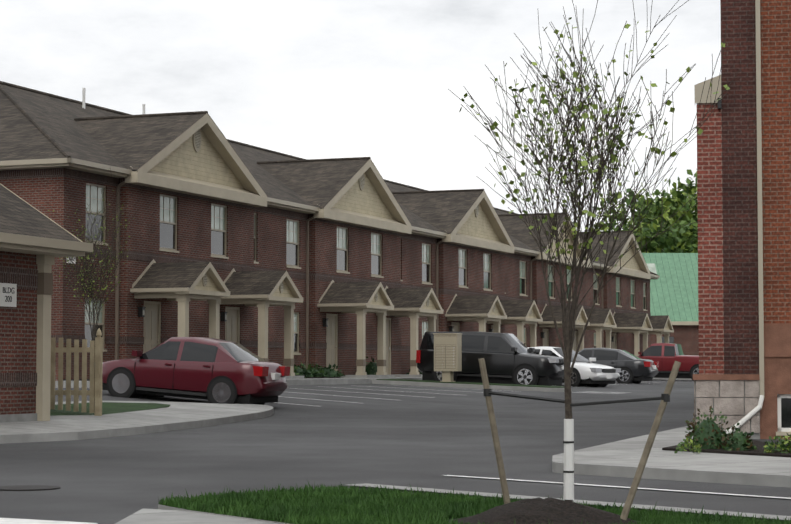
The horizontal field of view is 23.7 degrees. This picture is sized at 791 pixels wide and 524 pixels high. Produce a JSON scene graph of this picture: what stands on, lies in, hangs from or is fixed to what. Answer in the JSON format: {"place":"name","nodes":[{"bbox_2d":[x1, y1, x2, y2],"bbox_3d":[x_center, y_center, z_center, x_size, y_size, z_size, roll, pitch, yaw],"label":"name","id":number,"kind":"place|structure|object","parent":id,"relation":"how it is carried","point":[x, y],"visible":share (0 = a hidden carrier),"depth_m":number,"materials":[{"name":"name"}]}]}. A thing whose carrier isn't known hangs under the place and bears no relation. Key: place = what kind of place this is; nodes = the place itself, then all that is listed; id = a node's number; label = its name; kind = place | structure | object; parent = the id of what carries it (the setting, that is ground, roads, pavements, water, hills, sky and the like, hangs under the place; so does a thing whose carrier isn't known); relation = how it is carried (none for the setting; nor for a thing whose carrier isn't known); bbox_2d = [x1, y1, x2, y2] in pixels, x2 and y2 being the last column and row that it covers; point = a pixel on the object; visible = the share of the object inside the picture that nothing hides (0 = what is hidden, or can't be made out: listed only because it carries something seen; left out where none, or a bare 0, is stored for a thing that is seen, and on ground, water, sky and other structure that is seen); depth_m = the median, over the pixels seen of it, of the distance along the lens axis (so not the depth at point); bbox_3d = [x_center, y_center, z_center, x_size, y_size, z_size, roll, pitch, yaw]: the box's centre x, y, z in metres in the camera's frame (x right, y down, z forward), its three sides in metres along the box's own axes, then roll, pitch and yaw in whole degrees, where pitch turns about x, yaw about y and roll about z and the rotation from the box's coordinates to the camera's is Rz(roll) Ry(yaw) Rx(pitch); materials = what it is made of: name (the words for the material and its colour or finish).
{"place":"outdoors","nodes":[
{"label":"outdoors","id":0,"kind":"place"},
{"bbox_2d":[0,251,37,422],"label":"building walls","id":1,"kind":"structure","parent":0,"point":[18,349],"depth_m":31.21,"materials":[{"name":"red brick"}]},
{"bbox_2d":[0,168,650,387],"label":"building walls","id":2,"kind":"structure","parent":0,"point":[57,189],"depth_m":64.91,"materials":[{"name":"red brick"}]},
{"bbox_2d":[0,81,668,328],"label":"building roof","id":3,"kind":"structure","parent":2,"relation":"on","point":[35,124],"depth_m":67.59,"materials":[{"name":"grey"}]},
{"bbox_2d":[0,0,720,231],"label":"sky","id":4,"kind":"structure","parent":0,"point":[305,79],"materials":[{"name":"white"}]},
{"bbox_2d":[0,379,790,523],"bbox_3d":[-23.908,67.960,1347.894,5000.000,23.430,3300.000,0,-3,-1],"label":"ground","id":5,"kind":"structure","parent":0,"point":[425,439],"depth_m":25.93,"materials":[{"name":"grey asphalt"}]},
{"bbox_2d":[0,485,59,490],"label":"manhole cover","id":6,"kind":"object","parent":5,"relation":"on","point":[26,488],"visible":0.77,"depth_m":19.00,"materials":[{"name":"grey metal"}]},
{"bbox_2d":[0,183,92,420],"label":"building trim","id":7,"kind":"structure","parent":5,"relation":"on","point":[46,251],"depth_m":31.68,"materials":[{"name":"beige paint"}]},
{"bbox_2d":[3,287,13,301],"bbox_3d":[-6.328,0.533,30.857,0.004,0.238,0.336,-1,-3,21],"label":"sign text","id":8,"kind":"object","parent":7,"relation":"attached to","point":[8,292],"visible":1,"depth_m":30.85,"materials":[{"name":"black paint"}]},
{"bbox_2d":[0,185,80,241],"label":"building roof","id":9,"kind":"structure","parent":7,"relation":"on","point":[18,215],"depth_m":31.70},
{"bbox_2d":[50,328,102,415],"bbox_3d":[-6.269,2.041,34.580,2.000,1.931,0.110,-1,-3,21],"label":"picket fence","id":10,"kind":"object","parent":5,"relation":"on","point":[95,349],"visible":0.52,"depth_m":34.35,"materials":[{"name":"brown wood"}]},
{"bbox_2d":[0,401,273,443],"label":"island walk","id":11,"kind":"structure","parent":5,"relation":"on","point":[173,416],"depth_m":33.13,"materials":[{"name":"concrete"}]},
{"bbox_2d":[50,402,169,415],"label":"island lawn","id":12,"kind":"structure","parent":11,"relation":"on","point":[113,407],"depth_m":36.91,"materials":[{"name":"green plant"}]},
{"bbox_2d":[42,169,136,405],"bbox_3d":[-6.194,0.539,37.271,2.109,4.909,1.748,0,-3,-1],"label":"tree sapling","id":13,"kind":"object","parent":12,"relation":"on","point":[83,278],"visible":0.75,"depth_m":37.34,"materials":[{"name":"green plant"}]},
{"bbox_2d":[102,337,289,404],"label":"red sedan car","id":14,"kind":"object","parent":5,"relation":"on","point":[214,370],"visible":0.98,"depth_m":43.59,"materials":[{"name":"red paint"}]},
{"bbox_2d":[115,508,278,523],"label":"front walk","id":15,"kind":"structure","parent":5,"relation":"on","point":[150,516],"depth_m":14.53,"materials":[{"name":"concrete"}]},
{"bbox_2d":[0,113,673,375],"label":"trim","id":16,"kind":"structure","parent":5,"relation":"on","point":[200,157],"depth_m":67.39,"materials":[{"name":"beige paint"}]},
{"bbox_2d":[281,357,422,377],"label":"shrub row","id":17,"kind":"object","parent":5,"relation":"on","point":[328,372],"visible":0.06,"depth_m":66.58,"materials":[{"name":"green plant"}]},
{"bbox_2d":[0,380,790,523],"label":"road markings","id":18,"kind":"object","parent":5,"relation":"on","point":[31,521],"visible":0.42,"depth_m":17.26,"materials":[{"name":"paint"}]},
{"bbox_2d":[372,380,571,391],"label":"island kerb","id":19,"kind":"structure","parent":5,"relation":"on","point":[498,387],"depth_m":62.91,"materials":[{"name":"concrete"}]},
{"bbox_2d":[376,379,563,387],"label":"island lawn","id":20,"kind":"structure","parent":19,"relation":"on","point":[475,383],"depth_m":63.35,"materials":[{"name":"green plant"}]},
{"bbox_2d":[433,333,461,381],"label":"mailbox cluster","id":21,"kind":"object","parent":20,"relation":"on","point":[447,354],"visible":1,"depth_m":64.00,"materials":[{"name":"beige metal"}]},
{"bbox_2d":[416,332,563,385],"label":"black suv","id":22,"kind":"object","parent":5,"relation":"on","point":[510,358],"visible":0.71,"depth_m":65.54,"materials":[{"name":"black paint"}]},
{"bbox_2d":[528,346,620,386],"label":"white sedan car","id":23,"kind":"object","parent":5,"relation":"on","point":[585,372],"visible":0.31,"depth_m":69.49,"materials":[{"name":"white paint"}]},
{"bbox_2d":[578,348,658,383],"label":"dark car","id":24,"kind":"object","parent":5,"relation":"on","point":[635,369],"visible":0.48,"depth_m":77.81,"materials":[{"name":"black paint"}]},
{"bbox_2d":[593,187,697,252],"bbox_3d":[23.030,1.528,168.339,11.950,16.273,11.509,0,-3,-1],"label":"tree","id":25,"kind":"object","parent":5,"relation":"on","point":[674,239],"depth_m":166.12,"materials":[{"name":"green plant"}]},
{"bbox_2d":[634,169,697,252],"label":"tree","id":26,"kind":"object","parent":5,"relation":"on","point":[684,196],"depth_m":170.23,"materials":[{"name":"green plant"}]},
{"bbox_2d":[637,343,698,380],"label":"red pickup","id":27,"kind":"object","parent":5,"relation":"on","point":[666,356],"visible":0.33,"depth_m":91.53,"materials":[{"name":"red paint"},{"name":"rubber"},{"name":"glass"}]},
{"bbox_2d":[642,253,698,354],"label":"building","id":28,"kind":"structure","parent":5,"relation":"on","point":[674,291],"depth_m":142.22,"materials":[{"name":"green metal roofing"},{"name":"dark red brick"}]},
{"bbox_2d":[552,425,790,487],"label":"sidewalk","id":29,"kind":"structure","parent":5,"relation":"on","point":[621,458],"depth_m":21.42,"materials":[{"name":"grey concrete"}]},
{"bbox_2d":[653,378,691,379],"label":"island kerb","id":30,"kind":"structure","parent":5,"relation":"on","point":[675,379],"depth_m":95.74,"materials":[{"name":"concrete"}]},
{"bbox_2d":[662,440,790,457],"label":"mulch bed","id":31,"kind":"object","parent":5,"relation":"on","point":[759,450],"visible":0.33,"depth_m":23.72,"materials":[{"name":"brown soil"}]},
{"bbox_2d":[674,405,790,453],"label":"shrub","id":32,"kind":"object","parent":31,"relation":"in","point":[708,433],"depth_m":23.93,"materials":[{"name":"green plant"}]},
{"bbox_2d":[693,0,790,438],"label":"old building walls","id":33,"kind":"structure","parent":5,"relation":"on","point":[726,379],"depth_m":30.57,"materials":[{"name":"red brick"}]},
{"bbox_2d":[694,0,790,433],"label":"old building trim","id":34,"kind":"structure","parent":33,"relation":"attached to","point":[784,410],"depth_m":30.45,"materials":[{"name":"beige metal"}]},
{"bbox_2d":[158,480,790,523],"bbox_3d":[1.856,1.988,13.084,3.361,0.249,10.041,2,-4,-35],"label":"verge lawn","id":35,"kind":"structure","parent":0,"point":[163,507],"depth_m":14.84,"materials":[{"name":"green plant"}]},
{"bbox_2d":[449,497,636,523],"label":"mulch mound","id":36,"kind":"object","parent":35,"relation":"on","point":[538,510],"visible":0.94,"depth_m":13.67,"materials":[{"name":"brown soil"}]},
{"bbox_2d":[478,358,680,519],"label":"tree stakes","id":37,"kind":"object","parent":36,"relation":"in","point":[664,397],"visible":0.94,"depth_m":14.00,"materials":[{"name":"brown wood"}]},
{"bbox_2d":[448,0,740,501],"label":"staked tree","id":38,"kind":"object","parent":35,"relation":"on","point":[568,329],"visible":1,"depth_m":14.13,"materials":[{"name":"brown plant"}]}
]}

